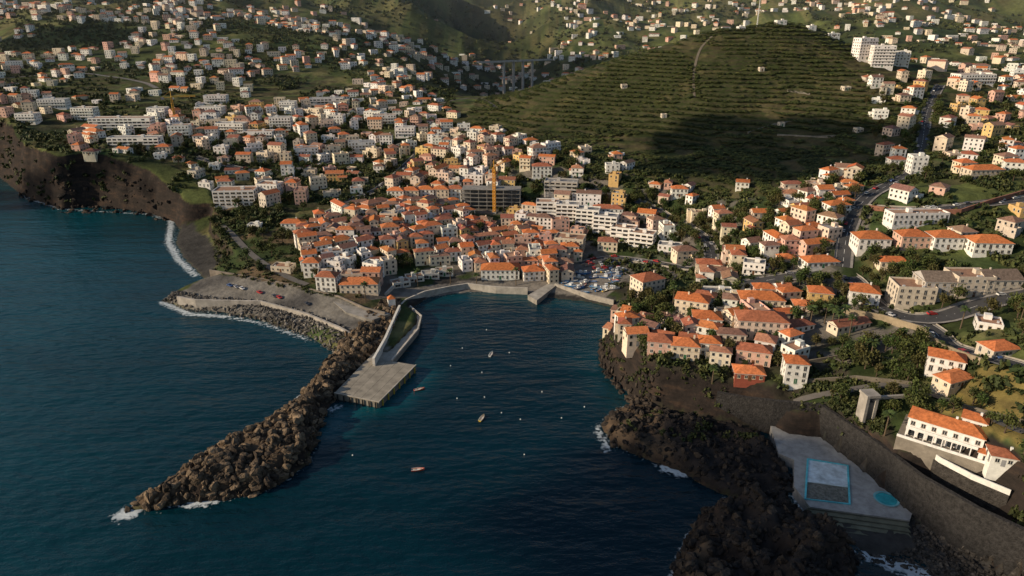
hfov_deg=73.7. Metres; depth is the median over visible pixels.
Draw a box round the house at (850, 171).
[843,163,863,181]
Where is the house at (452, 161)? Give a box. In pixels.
[444,157,460,164]
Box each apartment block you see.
[14,111,42,124]
[36,97,71,109]
[70,105,99,120]
[87,115,155,129]
[106,134,163,150]
[146,106,168,116]
[167,123,192,137]
[194,105,225,114]
[203,93,229,103]
[214,121,247,133]
[242,129,274,138]
[268,115,292,129]
[279,100,297,110]
[294,145,317,159]
[309,96,343,105]
[348,139,374,152]
[373,112,395,123]
[394,125,415,137]
[536,198,558,216]
[544,177,578,197]
[556,200,579,222]
[575,205,600,228]
[593,211,619,234]
[610,223,637,242]
[628,228,656,247]
[851,36,878,61]
[867,44,896,70]
[893,49,910,67]
[950,72,996,86]
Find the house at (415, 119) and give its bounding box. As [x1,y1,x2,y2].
[409,114,421,126]
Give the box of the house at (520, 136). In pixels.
[513,132,527,144]
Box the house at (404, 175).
[396,171,412,182]
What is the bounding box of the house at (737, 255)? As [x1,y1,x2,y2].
[728,247,747,266]
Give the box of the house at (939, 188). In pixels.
[928,182,950,195]
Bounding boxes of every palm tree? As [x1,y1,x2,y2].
[360,281,368,300]
[413,268,420,286]
[446,268,452,283]
[669,285,679,305]
[708,364,719,383]
[735,303,746,309]
[807,305,817,320]
[822,303,831,323]
[828,304,839,319]
[834,308,846,321]
[841,304,850,318]
[846,314,858,335]
[867,337,880,364]
[881,409,896,435]
[959,305,972,328]
[1017,302,1023,324]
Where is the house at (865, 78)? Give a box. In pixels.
[861,74,868,81]
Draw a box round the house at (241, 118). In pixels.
[233,115,251,128]
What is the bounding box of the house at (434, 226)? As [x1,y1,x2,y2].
[419,221,442,236]
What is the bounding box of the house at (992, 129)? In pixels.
[981,121,1006,137]
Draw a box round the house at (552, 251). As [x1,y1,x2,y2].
[537,248,557,263]
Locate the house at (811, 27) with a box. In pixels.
[806,24,816,30]
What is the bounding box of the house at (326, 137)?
[321,133,337,142]
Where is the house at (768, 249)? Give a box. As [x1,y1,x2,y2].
[759,241,779,259]
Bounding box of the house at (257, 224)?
[247,221,262,228]
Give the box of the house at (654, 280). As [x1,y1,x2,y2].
[629,270,666,298]
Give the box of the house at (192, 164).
[186,161,198,167]
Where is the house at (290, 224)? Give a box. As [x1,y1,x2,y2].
[280,217,305,230]
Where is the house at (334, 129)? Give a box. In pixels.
[326,126,340,135]
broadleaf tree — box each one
[173,156,183,164]
[206,166,212,174]
[207,216,215,225]
[214,206,225,217]
[214,225,226,236]
[214,238,221,248]
[228,218,240,224]
[231,198,241,205]
[232,142,237,150]
[235,208,246,216]
[239,247,250,260]
[245,224,256,235]
[247,216,257,221]
[255,241,262,250]
[257,226,266,236]
[260,208,267,214]
[265,241,276,255]
[266,158,272,166]
[267,236,274,242]
[276,203,284,209]
[276,230,284,241]
[278,226,287,231]
[299,201,306,208]
[311,266,317,274]
[344,146,352,152]
[352,259,360,268]
[362,218,369,225]
[373,240,379,246]
[400,252,410,264]
[407,257,413,266]
[475,220,484,229]
[504,166,511,172]
[510,158,518,168]
[517,173,523,183]
[529,183,537,189]
[560,169,567,176]
[561,146,570,155]
[570,157,579,164]
[571,148,580,157]
[617,299,627,306]
[627,193,634,202]
[627,288,636,298]
[629,303,642,312]
[630,194,639,203]
[631,205,638,212]
[633,297,641,304]
[634,320,646,325]
[636,290,645,299]
[637,334,647,345]
[638,301,650,311]
[641,201,653,207]
[642,286,653,296]
[643,187,652,197]
[643,314,653,320]
[644,286,652,295]
[646,192,654,198]
[646,295,659,309]
[651,309,665,321]
[655,290,665,298]
[655,302,672,311]
[656,292,667,303]
[659,198,665,207]
[663,314,676,329]
[666,231,674,239]
[667,305,676,313]
[667,321,684,335]
[668,287,680,295]
[669,279,678,285]
[673,205,679,213]
[674,215,681,226]
[678,228,684,241]
[680,222,690,233]
[684,225,692,231]
[686,283,694,291]
[689,227,700,234]
[691,232,698,241]
[693,218,703,227]
[693,282,703,290]
[706,216,712,225]
[706,228,714,235]
[706,328,716,334]
[710,297,723,308]
[712,220,720,231]
[716,289,724,301]
[720,216,729,222]
[720,234,731,243]
[723,213,735,222]
[723,337,736,347]
[728,227,738,241]
[731,279,744,289]
[732,208,741,221]
[733,263,742,270]
[735,211,750,224]
[736,203,750,209]
[745,245,752,257]
[747,230,754,236]
[747,248,757,257]
[750,244,759,251]
[750,250,765,258]
[762,212,774,227]
[764,303,772,308]
[767,196,781,206]
[767,208,774,215]
[767,258,777,270]
[769,188,782,195]
[771,347,785,365]
[774,192,785,206]
[774,254,784,266]
[776,210,785,216]
[777,260,786,268]
[779,243,790,252]
[783,275,793,282]
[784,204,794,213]
[788,255,799,269]
[790,304,804,318]
[795,190,804,199]
[796,270,805,286]
[799,265,811,280]
[801,181,811,187]
[804,300,819,316]
[805,273,816,284]
[808,197,821,207]
[808,201,819,208]
[808,279,828,286]
[811,332,821,345]
[812,247,819,254]
[813,270,826,280]
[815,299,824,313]
[816,208,824,215]
[819,237,832,248]
[820,247,827,254]
[823,174,835,183]
[823,191,831,200]
[824,218,836,224]
[824,271,831,281]
[824,336,837,343]
[828,297,839,305]
[830,172,840,178]
[830,382,851,399]
[831,269,842,278]
[832,280,842,292]
[835,202,849,211]
[836,208,845,215]
[837,346,853,362]
[838,282,850,295]
[838,295,846,303]
[838,333,851,346]
[844,341,854,358]
[849,351,861,364]
[850,183,861,198]
[852,298,859,308]
[853,293,869,306]
[853,335,870,347]
[853,337,867,354]
[854,169,866,181]
[856,264,872,274]
[857,350,878,368]
[860,329,880,343]
[862,383,883,394]
[863,96,870,102]
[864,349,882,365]
[865,244,877,259]
[868,253,880,269]
[869,273,879,280]
[870,242,884,253]
[870,279,881,287]
[874,362,884,376]
[875,118,884,124]
[877,123,884,132]
[877,398,887,412]
[878,266,886,280]
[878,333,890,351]
[883,357,902,376]
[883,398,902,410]
[884,332,902,353]
[884,380,902,394]
[885,265,900,274]
[886,327,912,340]
[887,261,898,273]
[889,161,896,170]
[891,366,905,377]
[892,326,909,334]
[893,338,917,357]
[897,260,905,268]
[897,355,906,364]
[899,161,905,170]
[899,268,912,276]
[899,361,919,379]
[902,130,909,138]
[902,265,913,273]
[902,384,923,407]
[903,258,916,267]
[904,245,918,258]
[905,392,930,407]
[907,253,923,265]
[907,337,919,346]
[908,348,926,367]
[908,377,924,389]
[910,124,918,132]
[910,177,918,186]
[912,325,934,346]
[914,332,929,347]
[915,340,933,355]
[916,389,931,401]
[917,402,934,410]
[919,255,933,268]
[919,385,934,394]
[920,163,933,178]
[923,257,937,266]
[926,340,937,346]
[927,264,938,270]
[935,101,943,107]
[936,288,950,307]
[937,396,950,412]
[938,152,947,161]
[945,259,960,266]
[946,393,965,413]
[951,283,969,302]
[960,262,967,266]
[963,174,971,181]
[968,385,985,404]
[972,157,984,162]
[973,306,994,313]
[976,391,988,407]
[977,91,984,96]
[978,150,986,156]
[983,410,1002,424]
[984,297,1003,312]
[996,409,1020,433]
[997,141,1006,152]
[998,171,1006,177]
[1003,298,1014,311]
[1004,87,1011,94]
[1006,168,1020,180]
[1007,291,1023,301]
[1007,295,1023,310]
[1010,297,1022,314]
[1013,317,1023,333]
[1014,300,1023,317]
[1016,438,1023,454]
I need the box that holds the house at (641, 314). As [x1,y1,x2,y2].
[637,311,653,321]
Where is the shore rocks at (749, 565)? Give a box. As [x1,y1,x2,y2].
[669,482,860,575]
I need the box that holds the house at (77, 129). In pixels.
[66,127,85,133]
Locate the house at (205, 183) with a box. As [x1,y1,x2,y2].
[198,179,213,190]
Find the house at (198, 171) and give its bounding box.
[187,166,205,178]
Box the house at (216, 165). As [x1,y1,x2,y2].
[208,161,220,169]
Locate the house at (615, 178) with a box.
[608,171,621,187]
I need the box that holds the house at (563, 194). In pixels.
[553,190,571,200]
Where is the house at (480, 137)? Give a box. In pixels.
[478,132,488,143]
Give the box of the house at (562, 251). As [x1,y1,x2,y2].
[549,245,569,257]
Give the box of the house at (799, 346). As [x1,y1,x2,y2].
[780,338,810,357]
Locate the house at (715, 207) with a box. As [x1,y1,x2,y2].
[708,203,725,217]
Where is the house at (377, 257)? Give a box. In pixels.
[361,256,382,265]
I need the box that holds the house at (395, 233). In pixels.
[387,230,404,247]
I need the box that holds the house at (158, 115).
[144,110,165,121]
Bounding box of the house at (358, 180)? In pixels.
[352,175,368,185]
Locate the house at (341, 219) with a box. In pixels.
[329,216,348,223]
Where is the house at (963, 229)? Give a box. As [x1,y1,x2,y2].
[947,224,977,234]
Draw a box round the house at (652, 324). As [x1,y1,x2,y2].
[639,318,661,331]
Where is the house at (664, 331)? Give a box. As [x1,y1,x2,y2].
[651,328,675,334]
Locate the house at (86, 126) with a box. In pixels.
[80,124,102,129]
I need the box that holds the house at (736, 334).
[716,326,747,347]
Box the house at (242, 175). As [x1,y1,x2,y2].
[235,170,249,180]
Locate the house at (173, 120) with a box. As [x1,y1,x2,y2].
[165,117,181,127]
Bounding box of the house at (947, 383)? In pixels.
[930,368,973,396]
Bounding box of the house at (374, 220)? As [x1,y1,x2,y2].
[369,214,379,227]
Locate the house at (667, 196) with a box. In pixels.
[658,193,672,204]
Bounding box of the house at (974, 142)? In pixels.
[962,134,986,151]
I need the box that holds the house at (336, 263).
[326,256,345,271]
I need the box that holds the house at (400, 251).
[396,249,411,262]
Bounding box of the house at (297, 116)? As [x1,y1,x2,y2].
[292,115,303,121]
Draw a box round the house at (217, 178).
[215,175,228,182]
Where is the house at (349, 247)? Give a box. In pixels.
[335,241,357,253]
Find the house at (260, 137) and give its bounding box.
[255,133,268,148]
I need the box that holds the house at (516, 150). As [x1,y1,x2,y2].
[512,148,521,157]
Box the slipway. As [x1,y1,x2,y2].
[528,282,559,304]
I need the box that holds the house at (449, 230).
[440,224,457,237]
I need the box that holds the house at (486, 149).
[482,146,498,156]
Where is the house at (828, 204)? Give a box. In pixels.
[821,198,851,214]
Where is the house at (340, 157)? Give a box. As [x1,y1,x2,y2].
[332,151,349,164]
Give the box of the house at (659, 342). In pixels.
[647,332,674,354]
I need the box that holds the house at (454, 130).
[450,127,461,133]
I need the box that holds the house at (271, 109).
[266,105,276,112]
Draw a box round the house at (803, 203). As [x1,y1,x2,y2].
[789,201,811,205]
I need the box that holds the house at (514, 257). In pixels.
[504,251,522,269]
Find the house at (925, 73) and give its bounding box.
[917,69,932,80]
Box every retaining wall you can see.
[209,269,385,313]
[715,391,1023,575]
[843,308,982,364]
[869,190,1023,213]
[930,459,1009,510]
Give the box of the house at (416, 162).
[407,157,423,167]
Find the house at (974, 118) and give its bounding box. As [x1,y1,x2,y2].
[964,113,981,123]
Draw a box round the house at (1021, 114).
[1018,110,1023,118]
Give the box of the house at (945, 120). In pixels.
[939,114,956,127]
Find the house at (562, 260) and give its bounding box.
[557,257,573,270]
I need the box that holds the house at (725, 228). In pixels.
[719,223,736,244]
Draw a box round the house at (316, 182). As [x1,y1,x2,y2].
[309,174,326,190]
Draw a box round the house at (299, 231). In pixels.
[292,228,311,248]
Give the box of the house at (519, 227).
[515,223,529,233]
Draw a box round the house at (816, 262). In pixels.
[798,253,840,271]
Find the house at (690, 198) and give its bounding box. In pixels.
[685,193,698,204]
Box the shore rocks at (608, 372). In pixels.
[598,329,659,407]
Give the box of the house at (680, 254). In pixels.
[671,245,698,263]
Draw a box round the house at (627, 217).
[620,211,640,227]
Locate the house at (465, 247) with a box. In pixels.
[457,240,474,254]
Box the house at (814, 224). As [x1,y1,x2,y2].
[802,221,819,227]
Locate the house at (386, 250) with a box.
[379,245,396,255]
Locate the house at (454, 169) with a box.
[447,165,463,175]
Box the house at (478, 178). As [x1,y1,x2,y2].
[465,172,483,185]
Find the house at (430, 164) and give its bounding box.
[425,161,441,169]
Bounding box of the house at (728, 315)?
[721,306,748,327]
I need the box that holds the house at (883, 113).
[868,108,888,118]
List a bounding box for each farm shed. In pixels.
[620,84,627,88]
[660,113,666,117]
[758,67,764,71]
[777,122,784,126]
[840,86,851,90]
[853,127,863,132]
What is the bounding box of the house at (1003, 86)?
[997,83,1008,89]
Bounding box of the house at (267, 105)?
[264,104,277,113]
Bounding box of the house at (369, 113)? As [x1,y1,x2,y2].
[363,109,384,119]
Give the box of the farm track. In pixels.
[692,36,712,96]
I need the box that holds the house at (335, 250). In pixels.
[321,246,342,254]
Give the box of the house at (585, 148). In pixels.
[578,144,591,152]
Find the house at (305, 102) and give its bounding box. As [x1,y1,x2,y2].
[301,98,311,108]
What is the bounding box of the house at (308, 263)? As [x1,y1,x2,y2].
[302,257,322,277]
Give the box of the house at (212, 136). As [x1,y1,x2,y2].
[203,133,217,146]
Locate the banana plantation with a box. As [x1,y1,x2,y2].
[461,21,950,208]
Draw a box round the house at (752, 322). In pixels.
[733,308,790,339]
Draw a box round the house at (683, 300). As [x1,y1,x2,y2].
[673,291,711,316]
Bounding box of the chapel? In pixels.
[387,295,395,306]
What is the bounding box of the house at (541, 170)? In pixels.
[532,163,552,179]
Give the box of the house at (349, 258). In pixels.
[335,251,356,268]
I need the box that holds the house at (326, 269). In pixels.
[317,268,332,273]
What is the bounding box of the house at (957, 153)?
[942,150,960,156]
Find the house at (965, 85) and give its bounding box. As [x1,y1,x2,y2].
[958,79,973,91]
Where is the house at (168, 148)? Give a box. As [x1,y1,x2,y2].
[155,143,173,153]
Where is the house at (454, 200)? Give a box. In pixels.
[447,197,459,206]
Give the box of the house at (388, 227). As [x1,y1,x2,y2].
[380,221,399,234]
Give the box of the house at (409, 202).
[402,199,416,205]
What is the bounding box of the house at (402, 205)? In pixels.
[397,201,411,207]
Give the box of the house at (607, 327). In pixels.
[602,322,613,337]
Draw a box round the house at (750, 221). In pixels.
[743,215,764,236]
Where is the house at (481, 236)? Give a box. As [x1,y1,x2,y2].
[473,231,499,240]
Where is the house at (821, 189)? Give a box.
[813,184,834,198]
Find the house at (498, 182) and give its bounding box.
[486,178,500,185]
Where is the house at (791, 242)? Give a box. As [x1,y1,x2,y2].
[777,233,800,254]
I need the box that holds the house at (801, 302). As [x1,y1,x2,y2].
[790,297,812,312]
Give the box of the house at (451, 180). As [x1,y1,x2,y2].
[448,176,460,185]
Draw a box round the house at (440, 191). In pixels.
[433,184,449,198]
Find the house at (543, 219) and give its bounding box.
[535,213,553,229]
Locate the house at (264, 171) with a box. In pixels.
[254,167,272,176]
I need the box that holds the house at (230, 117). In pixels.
[225,114,235,120]
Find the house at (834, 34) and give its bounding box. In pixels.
[825,32,839,39]
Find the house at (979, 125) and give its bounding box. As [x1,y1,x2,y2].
[969,122,983,129]
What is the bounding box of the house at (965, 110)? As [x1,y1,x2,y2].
[959,105,975,118]
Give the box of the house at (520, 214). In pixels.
[515,209,527,221]
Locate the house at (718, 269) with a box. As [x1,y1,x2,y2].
[713,265,737,277]
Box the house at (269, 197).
[257,188,280,207]
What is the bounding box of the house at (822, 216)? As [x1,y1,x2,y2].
[816,211,844,223]
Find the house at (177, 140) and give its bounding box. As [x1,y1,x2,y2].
[170,132,183,146]
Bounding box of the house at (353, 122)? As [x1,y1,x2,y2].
[349,117,358,129]
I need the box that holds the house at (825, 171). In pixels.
[818,165,838,178]
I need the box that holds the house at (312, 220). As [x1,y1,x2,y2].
[309,218,329,222]
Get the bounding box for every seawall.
[177,296,349,332]
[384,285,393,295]
[401,283,527,303]
[555,283,613,304]
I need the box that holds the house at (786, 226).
[779,219,802,234]
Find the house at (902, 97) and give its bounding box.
[891,92,912,103]
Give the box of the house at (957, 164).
[951,158,976,173]
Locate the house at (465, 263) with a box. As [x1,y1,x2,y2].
[458,255,472,271]
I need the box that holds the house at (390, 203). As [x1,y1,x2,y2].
[382,200,398,209]
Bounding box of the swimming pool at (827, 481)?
[804,458,850,504]
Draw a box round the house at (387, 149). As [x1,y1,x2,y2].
[383,147,393,156]
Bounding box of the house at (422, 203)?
[417,199,432,209]
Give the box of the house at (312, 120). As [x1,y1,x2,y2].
[305,114,318,128]
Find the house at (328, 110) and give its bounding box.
[323,106,337,117]
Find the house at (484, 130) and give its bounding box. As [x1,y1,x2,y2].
[479,128,490,133]
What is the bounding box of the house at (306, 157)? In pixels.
[298,153,312,161]
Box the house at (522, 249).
[514,242,528,256]
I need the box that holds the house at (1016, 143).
[999,138,1023,145]
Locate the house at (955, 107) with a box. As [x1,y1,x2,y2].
[949,101,966,112]
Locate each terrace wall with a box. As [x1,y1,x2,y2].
[748,121,792,132]
[777,134,835,137]
[787,90,809,94]
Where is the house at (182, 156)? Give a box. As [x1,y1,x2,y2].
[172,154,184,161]
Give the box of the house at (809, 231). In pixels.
[792,223,818,238]
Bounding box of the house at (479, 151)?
[466,148,483,161]
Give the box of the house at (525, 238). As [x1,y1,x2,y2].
[514,233,531,246]
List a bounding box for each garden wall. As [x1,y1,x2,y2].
[807,375,911,384]
[809,353,914,363]
[810,340,842,350]
[935,455,1010,494]
[962,404,1023,423]
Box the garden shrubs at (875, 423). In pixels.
[789,362,1023,526]
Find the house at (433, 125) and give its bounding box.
[430,123,438,129]
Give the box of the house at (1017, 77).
[1013,74,1023,80]
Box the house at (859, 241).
[849,228,892,256]
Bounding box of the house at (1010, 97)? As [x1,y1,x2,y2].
[1005,94,1023,101]
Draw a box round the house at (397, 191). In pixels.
[386,186,403,197]
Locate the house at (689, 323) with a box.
[680,316,703,334]
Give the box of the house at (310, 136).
[303,130,317,144]
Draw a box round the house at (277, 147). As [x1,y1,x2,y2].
[267,142,286,153]
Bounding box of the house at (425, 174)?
[418,171,428,182]
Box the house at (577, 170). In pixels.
[569,163,583,177]
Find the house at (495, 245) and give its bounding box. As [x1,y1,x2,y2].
[490,240,501,251]
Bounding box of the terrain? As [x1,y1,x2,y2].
[0,0,1023,575]
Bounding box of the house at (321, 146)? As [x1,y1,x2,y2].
[310,142,325,152]
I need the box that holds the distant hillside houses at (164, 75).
[0,0,441,121]
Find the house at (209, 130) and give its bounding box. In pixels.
[204,125,219,138]
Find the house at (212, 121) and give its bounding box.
[201,118,227,125]
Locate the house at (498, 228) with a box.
[485,225,507,232]
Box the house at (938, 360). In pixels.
[924,346,967,377]
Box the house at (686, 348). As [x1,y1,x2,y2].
[670,335,700,360]
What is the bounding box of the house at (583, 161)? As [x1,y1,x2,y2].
[577,156,589,164]
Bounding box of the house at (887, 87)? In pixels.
[879,81,895,94]
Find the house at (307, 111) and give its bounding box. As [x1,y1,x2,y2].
[303,107,311,115]
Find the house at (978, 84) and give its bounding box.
[972,80,982,90]
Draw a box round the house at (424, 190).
[418,185,433,196]
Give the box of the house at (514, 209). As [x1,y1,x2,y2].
[507,205,521,217]
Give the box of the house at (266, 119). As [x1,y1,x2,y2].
[264,117,268,124]
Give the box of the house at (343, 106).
[338,102,348,112]
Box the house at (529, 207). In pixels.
[521,202,535,213]
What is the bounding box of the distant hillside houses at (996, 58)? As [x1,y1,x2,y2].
[6,0,1023,95]
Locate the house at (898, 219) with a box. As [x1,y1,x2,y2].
[882,207,949,229]
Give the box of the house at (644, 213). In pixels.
[637,208,657,223]
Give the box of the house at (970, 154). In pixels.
[957,149,978,160]
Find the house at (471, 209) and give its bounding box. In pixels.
[464,206,475,213]
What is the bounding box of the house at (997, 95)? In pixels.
[987,90,1004,101]
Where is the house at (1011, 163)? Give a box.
[1001,157,1023,170]
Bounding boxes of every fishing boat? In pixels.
[576,274,584,278]
[580,279,589,283]
[589,274,600,277]
[607,285,619,289]
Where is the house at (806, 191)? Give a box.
[797,187,815,201]
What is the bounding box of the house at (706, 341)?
[697,334,722,355]
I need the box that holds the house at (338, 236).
[333,233,350,238]
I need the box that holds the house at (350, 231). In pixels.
[335,225,356,236]
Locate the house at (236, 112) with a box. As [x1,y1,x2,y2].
[228,110,242,115]
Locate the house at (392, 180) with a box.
[384,174,400,188]
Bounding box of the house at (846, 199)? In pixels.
[835,195,856,204]
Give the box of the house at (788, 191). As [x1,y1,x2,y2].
[782,187,797,198]
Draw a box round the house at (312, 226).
[303,221,321,230]
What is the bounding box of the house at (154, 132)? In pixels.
[147,131,164,136]
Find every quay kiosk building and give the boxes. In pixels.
[390,276,410,288]
[405,272,423,282]
[421,268,438,279]
[436,265,452,276]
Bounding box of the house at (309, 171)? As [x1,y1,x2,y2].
[301,167,317,176]
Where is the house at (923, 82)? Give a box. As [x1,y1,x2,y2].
[913,78,928,90]
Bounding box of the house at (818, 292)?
[806,283,834,302]
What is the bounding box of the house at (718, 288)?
[700,285,731,298]
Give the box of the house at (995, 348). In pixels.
[974,339,1020,357]
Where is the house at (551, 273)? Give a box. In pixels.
[544,263,559,283]
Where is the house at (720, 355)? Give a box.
[705,344,732,367]
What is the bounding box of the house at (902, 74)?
[896,69,909,81]
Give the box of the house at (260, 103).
[249,99,264,109]
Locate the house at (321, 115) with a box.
[311,112,325,122]
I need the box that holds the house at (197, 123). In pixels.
[190,119,202,127]
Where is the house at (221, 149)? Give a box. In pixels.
[213,144,229,153]
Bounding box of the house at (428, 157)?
[419,153,435,162]
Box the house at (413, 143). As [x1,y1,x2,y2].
[402,139,416,148]
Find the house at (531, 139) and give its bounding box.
[522,136,537,145]
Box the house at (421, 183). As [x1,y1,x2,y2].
[414,181,425,186]
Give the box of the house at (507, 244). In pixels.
[500,238,516,251]
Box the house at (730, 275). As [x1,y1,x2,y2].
[720,269,739,284]
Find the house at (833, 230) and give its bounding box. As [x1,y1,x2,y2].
[817,222,842,239]
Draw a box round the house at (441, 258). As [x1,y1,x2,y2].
[430,252,450,265]
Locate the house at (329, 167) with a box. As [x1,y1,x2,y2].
[322,165,335,171]
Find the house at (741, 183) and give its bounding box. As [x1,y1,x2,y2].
[735,178,749,191]
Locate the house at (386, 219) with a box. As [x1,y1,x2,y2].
[378,216,392,225]
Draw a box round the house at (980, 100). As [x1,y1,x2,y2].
[968,95,986,106]
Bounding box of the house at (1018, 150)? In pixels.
[1007,145,1023,159]
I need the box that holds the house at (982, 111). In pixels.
[974,106,989,115]
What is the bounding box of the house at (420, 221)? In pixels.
[416,220,429,224]
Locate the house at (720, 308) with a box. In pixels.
[716,306,730,311]
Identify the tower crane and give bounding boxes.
[161,91,194,114]
[488,160,505,213]
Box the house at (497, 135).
[491,131,504,142]
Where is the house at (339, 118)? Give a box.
[333,113,345,125]
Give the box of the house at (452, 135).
[448,132,465,138]
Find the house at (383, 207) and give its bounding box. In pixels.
[375,204,389,210]
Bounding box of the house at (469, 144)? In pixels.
[460,138,476,150]
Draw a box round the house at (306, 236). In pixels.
[296,231,316,249]
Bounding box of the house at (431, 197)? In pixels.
[420,194,435,202]
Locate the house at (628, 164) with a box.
[619,159,635,170]
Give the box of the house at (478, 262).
[472,255,486,271]
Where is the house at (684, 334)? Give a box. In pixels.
[678,331,697,337]
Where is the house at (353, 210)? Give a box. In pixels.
[343,205,360,216]
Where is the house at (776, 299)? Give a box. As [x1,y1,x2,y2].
[736,288,786,307]
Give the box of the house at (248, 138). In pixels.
[242,134,255,143]
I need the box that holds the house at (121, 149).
[112,146,133,153]
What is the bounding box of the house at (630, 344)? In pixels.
[622,326,649,357]
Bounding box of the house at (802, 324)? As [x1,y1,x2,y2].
[789,316,815,331]
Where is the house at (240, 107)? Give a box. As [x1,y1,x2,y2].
[230,104,244,110]
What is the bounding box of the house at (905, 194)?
[888,183,923,203]
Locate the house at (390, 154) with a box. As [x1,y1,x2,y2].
[384,151,395,158]
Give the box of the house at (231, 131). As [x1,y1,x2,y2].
[225,129,237,138]
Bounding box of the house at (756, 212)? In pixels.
[749,206,766,218]
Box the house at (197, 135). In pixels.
[192,133,206,141]
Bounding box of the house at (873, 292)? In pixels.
[847,282,881,305]
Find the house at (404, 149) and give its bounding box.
[399,142,409,158]
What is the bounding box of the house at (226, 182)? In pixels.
[216,178,234,186]
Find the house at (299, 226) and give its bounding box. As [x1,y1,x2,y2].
[296,221,310,228]
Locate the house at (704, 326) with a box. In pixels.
[696,318,723,334]
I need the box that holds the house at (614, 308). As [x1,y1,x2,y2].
[610,304,618,322]
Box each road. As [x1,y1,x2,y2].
[9,73,158,87]
[195,129,488,170]
[222,225,308,284]
[325,153,414,211]
[422,98,496,106]
[460,176,586,189]
[579,188,718,270]
[736,269,1023,323]
[793,383,1023,433]
[833,84,945,267]
[861,195,1023,208]
[904,319,1023,365]
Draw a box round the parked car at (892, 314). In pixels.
[885,311,895,316]
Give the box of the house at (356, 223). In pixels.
[348,221,363,225]
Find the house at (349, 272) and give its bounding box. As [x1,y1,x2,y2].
[341,268,362,278]
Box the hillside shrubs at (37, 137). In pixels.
[0,0,464,201]
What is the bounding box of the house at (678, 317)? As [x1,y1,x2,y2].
[671,314,683,326]
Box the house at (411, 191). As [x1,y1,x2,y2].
[404,185,418,196]
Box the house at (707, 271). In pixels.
[695,264,714,281]
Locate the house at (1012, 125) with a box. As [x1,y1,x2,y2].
[1005,122,1018,128]
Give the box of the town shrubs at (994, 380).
[216,86,1023,415]
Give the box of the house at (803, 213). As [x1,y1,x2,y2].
[790,203,816,222]
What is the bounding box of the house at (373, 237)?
[361,234,376,245]
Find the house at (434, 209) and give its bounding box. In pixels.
[425,205,439,214]
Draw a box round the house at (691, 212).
[686,208,706,224]
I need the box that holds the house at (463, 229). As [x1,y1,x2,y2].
[456,223,469,236]
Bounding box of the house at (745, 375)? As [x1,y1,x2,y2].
[731,363,766,387]
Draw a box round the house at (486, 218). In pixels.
[478,215,495,222]
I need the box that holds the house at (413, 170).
[404,166,422,173]
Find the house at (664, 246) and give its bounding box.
[657,240,682,252]
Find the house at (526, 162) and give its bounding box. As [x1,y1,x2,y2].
[519,155,534,171]
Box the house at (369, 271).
[360,265,382,285]
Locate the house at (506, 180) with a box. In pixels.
[498,175,516,185]
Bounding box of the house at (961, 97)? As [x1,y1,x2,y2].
[956,94,969,102]
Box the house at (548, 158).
[536,154,556,164]
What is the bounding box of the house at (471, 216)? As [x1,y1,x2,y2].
[465,214,479,220]
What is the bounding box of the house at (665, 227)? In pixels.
[658,220,678,240]
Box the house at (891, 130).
[882,125,900,136]
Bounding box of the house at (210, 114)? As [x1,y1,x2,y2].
[199,109,220,121]
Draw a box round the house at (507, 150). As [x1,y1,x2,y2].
[502,145,513,155]
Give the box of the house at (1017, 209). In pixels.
[1008,202,1023,217]
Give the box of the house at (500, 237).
[491,235,504,242]
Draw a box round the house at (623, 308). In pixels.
[616,303,641,312]
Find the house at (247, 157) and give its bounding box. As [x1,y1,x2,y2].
[235,152,253,162]
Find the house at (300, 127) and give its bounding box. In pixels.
[292,121,308,136]
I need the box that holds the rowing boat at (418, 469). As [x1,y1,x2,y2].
[411,467,424,470]
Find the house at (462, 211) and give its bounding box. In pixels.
[454,207,468,217]
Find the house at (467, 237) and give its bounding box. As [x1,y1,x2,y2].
[459,233,474,242]
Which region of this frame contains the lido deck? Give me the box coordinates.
[769,426,911,537]
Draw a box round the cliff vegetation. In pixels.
[601,282,859,442]
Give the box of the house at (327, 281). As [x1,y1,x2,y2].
[314,271,340,291]
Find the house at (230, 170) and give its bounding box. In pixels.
[224,167,241,173]
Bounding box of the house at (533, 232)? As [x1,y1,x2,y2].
[522,228,539,240]
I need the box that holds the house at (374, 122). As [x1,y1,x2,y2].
[367,117,382,128]
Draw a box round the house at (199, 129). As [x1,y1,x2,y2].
[194,126,204,133]
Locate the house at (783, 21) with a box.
[774,19,786,24]
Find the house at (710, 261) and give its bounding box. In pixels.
[695,257,722,273]
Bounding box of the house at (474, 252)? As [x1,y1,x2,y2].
[468,248,481,258]
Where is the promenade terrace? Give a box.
[334,302,390,321]
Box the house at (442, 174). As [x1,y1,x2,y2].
[435,169,452,182]
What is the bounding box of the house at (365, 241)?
[352,235,372,246]
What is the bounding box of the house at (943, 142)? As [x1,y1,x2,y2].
[932,133,954,151]
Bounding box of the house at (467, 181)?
[463,178,473,184]
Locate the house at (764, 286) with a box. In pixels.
[751,282,775,290]
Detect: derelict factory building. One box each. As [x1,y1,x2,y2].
[884,276,938,309]
[912,270,965,301]
[943,267,996,298]
[980,267,1023,294]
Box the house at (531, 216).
[526,212,536,221]
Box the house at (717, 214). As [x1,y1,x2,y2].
[712,208,732,231]
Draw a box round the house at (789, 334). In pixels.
[777,327,804,345]
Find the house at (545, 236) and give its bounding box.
[539,231,553,244]
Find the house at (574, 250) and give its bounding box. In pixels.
[560,241,582,261]
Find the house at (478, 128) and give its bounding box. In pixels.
[470,126,484,133]
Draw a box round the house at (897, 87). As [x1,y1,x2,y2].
[894,85,901,90]
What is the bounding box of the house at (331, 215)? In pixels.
[323,211,340,219]
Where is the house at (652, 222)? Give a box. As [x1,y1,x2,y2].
[646,214,664,232]
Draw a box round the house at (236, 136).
[226,134,242,141]
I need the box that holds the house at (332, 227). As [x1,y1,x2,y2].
[325,222,340,235]
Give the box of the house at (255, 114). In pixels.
[248,110,261,121]

